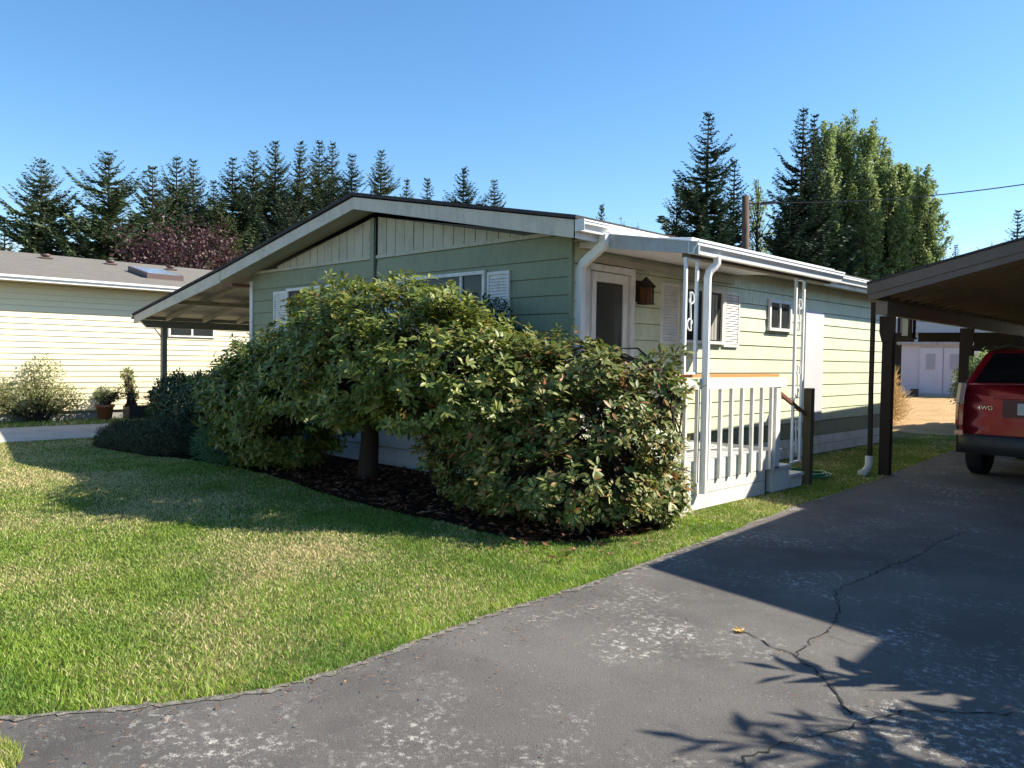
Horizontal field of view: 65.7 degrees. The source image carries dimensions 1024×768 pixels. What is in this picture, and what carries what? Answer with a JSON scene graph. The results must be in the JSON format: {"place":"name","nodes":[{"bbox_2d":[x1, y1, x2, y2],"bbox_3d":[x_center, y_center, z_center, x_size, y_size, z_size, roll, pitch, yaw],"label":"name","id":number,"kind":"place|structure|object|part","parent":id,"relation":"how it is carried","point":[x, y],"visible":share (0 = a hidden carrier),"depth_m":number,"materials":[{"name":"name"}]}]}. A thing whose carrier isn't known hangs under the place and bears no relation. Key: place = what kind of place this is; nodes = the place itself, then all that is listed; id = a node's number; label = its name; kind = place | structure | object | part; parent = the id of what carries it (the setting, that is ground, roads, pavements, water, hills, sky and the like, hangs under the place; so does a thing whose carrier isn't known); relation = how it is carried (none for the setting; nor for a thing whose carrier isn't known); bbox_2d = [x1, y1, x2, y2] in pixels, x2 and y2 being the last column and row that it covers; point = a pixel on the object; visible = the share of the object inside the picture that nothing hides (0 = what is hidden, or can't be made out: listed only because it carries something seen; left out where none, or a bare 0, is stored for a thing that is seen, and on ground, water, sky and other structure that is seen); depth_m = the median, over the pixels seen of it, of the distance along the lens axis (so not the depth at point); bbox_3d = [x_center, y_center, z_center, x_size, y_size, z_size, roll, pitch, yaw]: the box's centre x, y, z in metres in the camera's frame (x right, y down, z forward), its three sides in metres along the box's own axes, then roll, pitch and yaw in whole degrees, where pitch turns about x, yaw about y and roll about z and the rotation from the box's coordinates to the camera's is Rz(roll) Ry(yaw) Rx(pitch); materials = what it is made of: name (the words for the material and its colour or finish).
{"place":"outdoors","nodes":[
{"label":"outdoors","id":0,"kind":"place"},
{"bbox_2d":[0,423,109,442],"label":"concrete path","id":1,"kind":"structure","parent":0,"point":[36,433],"depth_m":14.77,"materials":[{"name":"grey concrete"}]},
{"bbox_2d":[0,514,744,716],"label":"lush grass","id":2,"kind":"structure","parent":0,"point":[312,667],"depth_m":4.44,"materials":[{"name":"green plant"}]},
{"bbox_2d":[0,418,955,714],"bbox_3d":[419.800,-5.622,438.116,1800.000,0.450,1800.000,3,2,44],"label":"ground","id":3,"kind":"structure","parent":0,"point":[348,526],"depth_m":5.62,"materials":[{"name":"green plant"}]},
{"bbox_2d":[0,215,19,251],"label":"conifer","id":4,"kind":"object","parent":3,"relation":"on","point":[3,244],"visible":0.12,"depth_m":51.95,"materials":[{"name":"green plant"}]},
{"bbox_2d":[0,157,129,259],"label":"conifer","id":5,"kind":"object","parent":3,"relation":"on","point":[47,210],"visible":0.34,"depth_m":43.94,"materials":[{"name":"green plant"}]},
{"bbox_2d":[0,416,144,427],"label":"grass strip","id":6,"kind":"object","parent":3,"relation":"on","point":[58,422],"depth_m":16.72,"materials":[{"name":"green plant"}]},
{"bbox_2d":[0,351,91,422],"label":"bush","id":7,"kind":"object","parent":6,"relation":"on","point":[36,399],"visible":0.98,"depth_m":16.90,"materials":[{"name":"green plant"}]},
{"bbox_2d":[95,404,114,420],"bbox_3d":[-9.097,0.639,17.733,0.399,0.360,0.399,3,2,44],"label":"flower pot","id":8,"kind":"object","parent":3,"relation":"on","point":[105,412],"visible":0.84,"depth_m":17.61,"materials":[{"name":"ceramic"}]},
{"bbox_2d":[90,382,127,404],"bbox_3d":[-9.019,0.236,17.826,0.532,0.558,0.826,3,2,44],"label":"potted plant","id":9,"kind":"object","parent":8,"relation":"in","point":[106,398],"visible":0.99,"depth_m":17.73,"materials":[{"name":"green plant"}]},
{"bbox_2d":[19,150,194,267],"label":"conifer","id":10,"kind":"object","parent":3,"relation":"on","point":[96,228],"visible":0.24,"depth_m":44.86,"materials":[{"name":"green plant"}]},
{"bbox_2d":[0,250,248,422],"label":"yellow house","id":11,"kind":"structure","parent":3,"relation":"on","point":[73,315],"depth_m":17.99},
{"bbox_2d":[168,321,214,337],"bbox_3d":[-7.861,-1.507,19.499,0.060,0.720,1.160,3,2,44],"label":"window","id":12,"kind":"structure","parent":11,"relation":"in","point":[172,332],"depth_m":19.48,"materials":[{"name":"white glass"}]},
{"bbox_2d":[123,405,147,419],"bbox_3d":[-8.587,0.651,18.256,0.400,0.320,0.560,3,2,44],"label":"planter box","id":13,"kind":"object","parent":3,"relation":"on","point":[130,412],"visible":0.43,"depth_m":18.04,"materials":[{"name":"black plastic"}]},
{"bbox_2d":[119,367,139,406],"bbox_3d":[-8.708,0.061,18.085,0.353,0.926,0.473,3,2,44],"label":"potted tree","id":14,"kind":"object","parent":13,"relation":"on","point":[132,393],"visible":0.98,"depth_m":18.05,"materials":[{"name":"green plant"}]},
{"bbox_2d":[122,165,187,266],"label":"conifer","id":15,"kind":"object","parent":3,"relation":"on","point":[158,219],"visible":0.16,"depth_m":49.57,"materials":[{"name":"green plant"}]},
{"bbox_2d":[147,188,190,227],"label":"cedar tree","id":16,"kind":"object","parent":3,"relation":"on","point":[174,198],"visible":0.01,"depth_m":52.62,"materials":[{"name":"green plant"}]},
{"bbox_2d":[112,157,239,265],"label":"conifer","id":17,"kind":"object","parent":3,"relation":"on","point":[181,200],"visible":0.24,"depth_m":51.77,"materials":[{"name":"green plant"}]},
{"bbox_2d":[103,209,251,269],"bbox_3d":[-14.436,-3.607,34.879,6.843,8.007,7.430,3,2,44],"label":"plum tree","id":18,"kind":"object","parent":3,"relation":"on","point":[149,251],"visible":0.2,"depth_m":34.21,"materials":[{"name":"purple plant"}]},
{"bbox_2d":[154,158,224,264],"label":"conifer","id":19,"kind":"object","parent":3,"relation":"on","point":[196,208],"visible":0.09,"depth_m":55.11,"materials":[{"name":"green plant"}]},
{"bbox_2d":[201,180,222,214],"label":"conifer","id":20,"kind":"object","parent":3,"relation":"on","point":[214,187],"visible":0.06,"depth_m":55.68,"materials":[{"name":"green plant"}]},
{"bbox_2d":[179,200,251,269],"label":"cedar tree","id":21,"kind":"object","parent":3,"relation":"on","point":[220,215],"visible":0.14,"depth_m":46.52,"materials":[{"name":"green plant"}]},
{"bbox_2d":[200,157,267,256],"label":"conifer","id":22,"kind":"object","parent":3,"relation":"on","point":[235,205],"visible":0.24,"depth_m":53.05,"materials":[{"name":"green plant"}]},
{"bbox_2d":[194,150,303,264],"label":"conifer","id":23,"kind":"object","parent":3,"relation":"on","point":[255,187],"visible":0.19,"depth_m":54.30,"materials":[{"name":"green plant"}]},
{"bbox_2d":[241,189,305,252],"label":"cedar tree","id":24,"kind":"object","parent":3,"relation":"on","point":[286,220],"visible":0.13,"depth_m":49.45,"materials":[{"name":"green plant"}]},
{"bbox_2d":[245,140,305,240],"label":"conifer","id":25,"kind":"object","parent":3,"relation":"on","point":[282,184],"visible":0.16,"depth_m":56.67,"materials":[{"name":"green plant"}]},
{"bbox_2d":[253,141,315,241],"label":"conifer","id":26,"kind":"object","parent":3,"relation":"on","point":[299,189],"visible":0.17,"depth_m":55.29,"materials":[{"name":"green plant"}]},
{"bbox_2d":[291,140,343,218],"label":"conifer","id":27,"kind":"object","parent":3,"relation":"on","point":[318,187],"visible":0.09,"depth_m":57.53,"materials":[{"name":"green plant"}]},
{"bbox_2d":[307,141,346,211],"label":"conifer","id":28,"kind":"object","parent":3,"relation":"on","point":[332,165],"visible":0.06,"depth_m":59.82,"materials":[{"name":"green plant"}]},
{"bbox_2d":[314,176,341,211],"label":"cedar tree","id":29,"kind":"object","parent":3,"relation":"on","point":[332,193],"visible":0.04,"depth_m":56.04,"materials":[{"name":"green plant"}]},
{"bbox_2d":[311,153,372,212],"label":"conifer","id":30,"kind":"object","parent":3,"relation":"on","point":[350,185],"visible":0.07,"depth_m":54.23,"materials":[{"name":"green plant"}]},
{"bbox_2d":[357,150,400,195],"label":"conifer","id":31,"kind":"object","parent":3,"relation":"on","point":[386,190],"visible":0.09,"depth_m":58.47,"materials":[{"name":"green plant"}]},
{"bbox_2d":[92,441,674,542],"bbox_3d":[-2.889,1.133,10.723,11.050,0.001,2.468,3,2,44],"label":"mulch bed","id":32,"kind":"object","parent":3,"relation":"on","point":[333,461],"visible":0.33,"depth_m":8.31,"materials":[{"name":"brown soil"}]},
{"bbox_2d":[90,415,196,456],"bbox_3d":[-5.862,0.757,12.597,3.155,0.608,1.245,3,2,44],"label":"bush","id":33,"kind":"object","parent":32,"relation":"on","point":[152,433],"visible":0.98,"depth_m":12.02,"materials":[{"name":"leaves"},{"name":"bark"}]},
{"bbox_2d":[143,367,285,445],"bbox_3d":[-4.898,0.415,12.945,4.255,1.357,1.090,3,2,44],"label":"bush","id":34,"kind":"object","parent":32,"relation":"on","point":[175,391],"visible":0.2,"depth_m":13.23,"materials":[{"name":"green plant"}]},
{"bbox_2d":[189,424,249,466],"bbox_3d":[-4.080,0.846,11.219,0.847,0.646,1.662,0,2,-31],"label":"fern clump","id":35,"kind":"object","parent":32,"relation":"on","point":[212,454],"visible":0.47,"depth_m":11.13,"materials":[{"name":"green plant"}]},
{"bbox_2d":[183,265,567,488],"bbox_3d":[-1.992,-0.008,9.232,6.198,2.514,2.509,3,2,44],"label":"rhododendron tree","id":36,"kind":"object","parent":32,"relation":"on","point":[280,376],"visible":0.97,"depth_m":7.87,"materials":[{"name":"green plant"}]},
{"bbox_2d":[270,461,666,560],"bbox_3d":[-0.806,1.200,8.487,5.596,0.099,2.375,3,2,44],"label":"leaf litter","id":37,"kind":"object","parent":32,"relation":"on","point":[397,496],"visible":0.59,"depth_m":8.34,"materials":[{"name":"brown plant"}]},
{"bbox_2d":[468,292,551,490],"bbox_3d":[-0.051,0.077,9.120,1.610,2.322,0.576,3,2,44],"label":"shrub","id":38,"kind":"object","parent":32,"relation":"on","point":[491,305],"visible":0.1,"depth_m":9.27,"materials":[{"name":"green plant"}]},
{"bbox_2d":[408,322,707,532],"bbox_3d":[0.341,0.404,7.607,2.782,2.000,2.232,3,2,44],"label":"rhododendron bush","id":39,"kind":"object","parent":32,"relation":"on","point":[494,455],"visible":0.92,"depth_m":7.06,"materials":[{"name":"green plant"}]},
{"bbox_2d":[399,179,414,197],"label":"conifer","id":40,"kind":"object","parent":3,"relation":"on","point":[406,194],"visible":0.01,"depth_m":64.88,"materials":[{"name":"green plant"}]},
{"bbox_2d":[419,178,433,199],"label":"conifer","id":41,"kind":"object","parent":3,"relation":"on","point":[427,189],"visible":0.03,"depth_m":61.13,"materials":[{"name":"green plant"}]},
{"bbox_2d":[427,166,497,206],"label":"conifer","id":42,"kind":"object","parent":3,"relation":"on","point":[461,194],"visible":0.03,"depth_m":59.18,"materials":[{"name":"green plant"}]},
{"bbox_2d":[481,179,506,206],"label":"conifer","id":43,"kind":"object","parent":3,"relation":"on","point":[494,195],"visible":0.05,"depth_m":61.49,"materials":[{"name":"green plant"}]},
{"bbox_2d":[131,192,884,494],"bbox_3d":[0.431,-0.871,15.866,13.317,3.801,10.625,3,2,44],"label":"mobile home","id":44,"kind":"object","parent":3,"relation":"on","point":[718,308],"visible":0.58,"depth_m":10.93,"materials":[{"name":"green paint"}]},
{"bbox_2d":[286,284,344,350],"bbox_3d":[-3.085,-0.999,12.398,1.740,1.060,0.053,3,2,44],"label":"window","id":45,"kind":"structure","parent":44,"relation":"in","point":[290,292],"depth_m":12.76,"materials":[{"name":"white glass"}]},
{"bbox_2d":[402,270,486,355],"bbox_3d":[-0.906,-0.893,10.288,1.650,1.050,0.075,3,2,44],"label":"window","id":46,"kind":"structure","parent":44,"relation":"in","point":[474,281],"depth_m":9.99,"materials":[{"name":"white glass"}]},
{"bbox_2d":[583,263,635,438],"bbox_3d":[1.130,-0.337,9.241,0.121,2.070,0.950,3,2,44],"label":"door","id":47,"kind":"structure","parent":44,"relation":"in","point":[610,290],"depth_m":9.26,"materials":[{"name":"paint"}]},
{"bbox_2d":[679,285,724,344],"bbox_3d":[2.576,-0.923,10.728,0.075,0.755,1.120,3,2,44],"label":"window","id":48,"kind":"structure","parent":44,"relation":"in","point":[717,296],"depth_m":10.87,"materials":[{"name":"white glass"}]},
{"bbox_2d":[766,299,792,331],"bbox_3d":[4.174,-1.061,12.359,0.075,0.480,0.790,3,2,44],"label":"window","id":49,"kind":"structure","parent":44,"relation":"in","point":[779,312],"depth_m":12.33,"materials":[{"name":"white paint"}]},
{"bbox_2d":[802,310,823,421],"bbox_3d":[5.051,-0.295,13.303,0.027,1.840,0.710,3,2,44],"label":"utility door","id":50,"kind":"structure","parent":44,"relation":"in","point":[814,320],"depth_m":13.30,"materials":[{"name":"paint"}]},
{"bbox_2d":[596,204,606,220],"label":"spruce tree","id":51,"kind":"object","parent":3,"relation":"on","point":[601,208],"visible":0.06,"depth_m":69.10,"materials":[{"name":"green plant"}]},
{"bbox_2d":[662,187,692,236],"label":"tree","id":52,"kind":"object","parent":3,"relation":"on","point":[670,211],"visible":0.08,"depth_m":48.55,"materials":[{"name":"green plant"}]},
{"bbox_2d":[577,372,806,514],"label":"porch deck","id":53,"kind":"structure","parent":3,"relation":"on","point":[740,470],"depth_m":8.76,"materials":[{"name":"white paint"}]},
{"bbox_2d":[635,111,754,247],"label":"spruce tree","id":54,"kind":"object","parent":3,"relation":"on","point":[697,202],"visible":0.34,"depth_m":45.72,"materials":[{"name":"green plant"}]},
{"bbox_2d":[715,159,759,251],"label":"spruce tree","id":55,"kind":"object","parent":3,"relation":"on","point":[734,209],"visible":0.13,"depth_m":47.66,"materials":[{"name":"green plant"}]},
{"bbox_2d":[749,177,774,254],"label":"poplar tree","id":56,"kind":"object","parent":3,"relation":"on","point":[756,212],"visible":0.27,"depth_m":56.91,"materials":[{"name":"green plant"}]},
{"bbox_2d":[760,191,816,263],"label":"spruce tree","id":57,"kind":"object","parent":3,"relation":"on","point":[790,252],"visible":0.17,"depth_m":46.71,"materials":[{"name":"green plant"}]},
{"bbox_2d":[802,388,814,484],"bbox_3d":[3.728,0.660,9.990,0.100,1.215,0.100,3,2,44],"label":"wooden post","id":58,"kind":"object","parent":3,"relation":"on","point":[808,435],"visible":1,"depth_m":9.95,"materials":[{"name":"brown wood"}]},
{"bbox_2d":[789,468,831,478],"bbox_3d":[3.919,1.191,10.618,0.662,0.095,0.587,3,2,44],"label":"garden hose","id":59,"kind":"object","parent":3,"relation":"on","point":[820,473],"visible":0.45,"depth_m":10.53,"materials":[{"name":"green rubber"}]},
{"bbox_2d":[756,107,882,279],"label":"spruce tree","id":60,"kind":"object","parent":3,"relation":"on","point":[812,211],"visible":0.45,"depth_m":47.81,"materials":[{"name":"green plant"}]},
{"bbox_2d":[796,114,850,267],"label":"spruce tree","id":61,"kind":"object","parent":3,"relation":"on","point":[814,156],"visible":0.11,"depth_m":49.06,"materials":[{"name":"green plant"}]},
{"bbox_2d":[798,120,852,267],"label":"poplar tree","id":62,"kind":"object","parent":3,"relation":"on","point":[827,143],"visible":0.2,"depth_m":51.52,"materials":[{"name":"green plant"}]},
{"bbox_2d":[818,167,846,271],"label":"young poplar","id":63,"kind":"object","parent":3,"relation":"on","point":[829,174],"visible":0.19,"depth_m":49.57,"materials":[{"name":"green plant"}]},
{"bbox_2d":[816,124,857,272],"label":"poplar tree","id":64,"kind":"object","parent":3,"relation":"on","point":[843,149],"visible":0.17,"depth_m":53.03,"materials":[{"name":"green plant"}]},
{"bbox_2d":[835,108,860,254],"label":"poplar tree","id":65,"kind":"object","parent":3,"relation":"on","point":[849,126],"visible":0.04,"depth_m":54.40,"materials":[{"name":"green plant"}]},
{"bbox_2d":[848,161,885,278],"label":"young poplar","id":66,"kind":"object","parent":3,"relation":"on","point":[870,245],"visible":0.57,"depth_m":49.65,"materials":[{"name":"green plant"}]},
{"bbox_2d":[839,118,894,276],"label":"poplar tree","id":67,"kind":"object","parent":3,"relation":"on","point":[866,144],"visible":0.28,"depth_m":52.26,"materials":[{"name":"green plant"}]},
{"bbox_2d":[857,135,894,244],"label":"poplar tree","id":68,"kind":"object","parent":3,"relation":"on","point":[885,151],"visible":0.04,"depth_m":53.93,"materials":[{"name":"green plant"}]},
{"bbox_2d":[863,155,914,279],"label":"poplar tree","id":69,"kind":"object","parent":3,"relation":"on","point":[884,180],"visible":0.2,"depth_m":50.92,"materials":[{"name":"green plant"}]},
{"bbox_2d":[878,199,917,277],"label":"young poplar","id":70,"kind":"object","parent":3,"relation":"on","point":[900,228],"visible":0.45,"depth_m":48.98,"materials":[{"name":"green plant"}]},
{"bbox_2d":[879,162,916,265],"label":"poplar tree","id":71,"kind":"object","parent":3,"relation":"on","point":[905,178],"visible":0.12,"depth_m":51.38,"materials":[{"name":"green plant"}]},
{"bbox_2d":[903,166,929,223],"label":"poplar tree","id":72,"kind":"object","parent":3,"relation":"on","point":[917,170],"visible":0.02,"depth_m":53.23,"materials":[{"name":"green plant"}]},
{"bbox_2d":[915,216,939,266],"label":"young poplar","id":73,"kind":"object","parent":3,"relation":"on","point":[932,246],"visible":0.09,"depth_m":49.16,"materials":[{"name":"green plant"}]},
{"bbox_2d":[908,164,953,266],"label":"poplar tree","id":74,"kind":"object","parent":3,"relation":"on","point":[923,207],"visible":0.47,"depth_m":48.99,"materials":[{"name":"green plant"}]},
{"bbox_2d":[857,237,1023,475],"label":"carport","id":75,"kind":"object","parent":3,"relation":"on","point":[979,289],"visible":0.93,"depth_m":10.93,"materials":[{"name":"dark brown painted metal"},{"name":"brown painted wood"}]},
{"bbox_2d":[896,318,916,338],"bbox_3d":[6.165,-1.084,12.378,0.260,0.770,0.260,3,2,44],"label":"hanging lantern","id":76,"kind":"object","parent":75,"relation":"hanging from","point":[904,327],"visible":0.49,"depth_m":12.34,"materials":[{"name":"black glass"}]},
{"bbox_2d":[950,244,959,257],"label":"spruce tree","id":77,"kind":"object","parent":3,"relation":"on","point":[954,252],"visible":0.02,"depth_m":104.42,"materials":[{"name":"green plant"}]},
{"bbox_2d":[894,317,1023,389],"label":"home","id":78,"kind":"object","parent":3,"relation":"on","point":[935,332],"visible":0.06,"depth_m":31.36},
{"bbox_2d":[1004,209,1023,240],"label":"spruce tree","id":79,"kind":"object","parent":3,"relation":"on","point":[1017,232],"visible":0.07,"depth_m":62.99,"materials":[{"name":"green plant"}]},
{"bbox_2d":[0,451,1023,767],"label":"driveway","id":80,"kind":"structure","parent":0,"point":[890,683],"depth_m":3.81,"materials":[{"name":"grey asphalt"}]},
{"bbox_2d":[0,729,24,767],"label":"grass tuft","id":81,"kind":"object","parent":80,"relation":"on","point":[7,748],"visible":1,"depth_m":2.94,"materials":[{"name":"green plant"}]},
{"bbox_2d":[0,450,955,720],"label":"driveway edge","id":82,"kind":"object","parent":80,"relation":"on","point":[274,688],"visible":0.93,"depth_m":3.99,"materials":[{"name":"concrete"}]},
{"bbox_2d":[0,454,1008,767],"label":"asphalt debris","id":83,"kind":"object","parent":80,"relation":"on","point":[458,642],"visible":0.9,"depth_m":3.72,"materials":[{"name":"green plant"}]},
{"bbox_2d":[732,627,745,631],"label":"fallen leaf","id":84,"kind":"object","parent":80,"relation":"on","point":[738,629],"visible":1,"depth_m":4.45,"materials":[{"name":"plant"}]},
{"bbox_2d":[954,344,1023,473],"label":"red car","id":85,"kind":"object","parent":80,"relation":"on","point":[989,416],"visible":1,"depth_m":10.55,"materials":[{"name":"red paint"}]},
{"bbox_3d":[6.855,-0.204,10.331,1.400,0.400,0.340,3,2,44],"label":"rear window","id":86,"kind":"part","parent":85,"relation":"part of","materials":[{"name":"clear glass"}]},
{"bbox_2d":[0,0,1023,260],"label":"sky","id":87,"kind":"structure","parent":0,"point":[577,107],"materials":[{"name":"blue"}]},
{"bbox_2d":[910,389,917,395],"bbox_3d":[14.229,0.297,28.066,0.250,0.250,0.200,2,2,30],"label":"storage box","id":88,"kind":"object","parent":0,"point":[913,391],"visible":1,"depth_m":27.98,"materials":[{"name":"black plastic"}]},
{"bbox_2d":[893,391,956,434],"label":"dry field","id":89,"kind":"structure","parent":0,"point":[934,415],"depth_m":21.32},
{"bbox_2d":[741,195,776,249],"bbox_3d":[8.781,-3.147,28.312,0.380,7.250,1.434,0,2,-38],"label":"utility pole","id":90,"kind":"object","parent":89,"relation":"on","point":[745,223],"visible":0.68,"depth_m":28.53,"materials":[{"name":"brown wood"}]},
{"bbox_2d":[775,184,1023,202],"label":"power line","id":91,"kind":"object","parent":90,"relation":"attached to","point":[904,197],"visible":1,"depth_m":23.55,"materials":[{"name":"black plastic"}]},
{"bbox_2d":[893,366,915,423],"bbox_3d":[9.384,0.262,19.880,1.283,1.924,1.385,1,2,0],"label":"dry grass clump","id":92,"kind":"object","parent":89,"relation":"on","point":[899,409],"visible":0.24,"depth_m":19.68,"materials":[{"name":"beige plant"}]},
{"bbox_2d":[897,342,973,396],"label":"garden shed","id":93,"kind":"structure","parent":89,"relation":"on","point":[928,368],"depth_m":28.21,"materials":[{"name":"paint"}]},
{"bbox_2d":[919,348,942,393],"bbox_3d":[14.893,-0.472,28.206,0.720,1.640,0.069,2,2,30],"label":"door","id":94,"kind":"structure","parent":93,"relation":"in","point":[931,359],"depth_m":28.19,"materials":[{"name":"paint"}]},
{"bbox_2d":[943,348,958,393],"bbox_3d":[15.545,-0.450,27.836,0.720,1.640,0.069,2,2,30],"label":"door","id":95,"kind":"structure","parent":93,"relation":"in","point":[951,355],"depth_m":27.91,"materials":[{"name":"paint"}]},
{"bbox_2d":[948,347,991,403],"bbox_3d":[11.368,0.079,18.826,1.793,1.974,1.623,3,2,44],"label":"round bush","id":96,"kind":"object","parent":89,"relation":"on","point":[976,362],"visible":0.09,"depth_m":18.99,"materials":[{"name":"green plant"}]}
]}

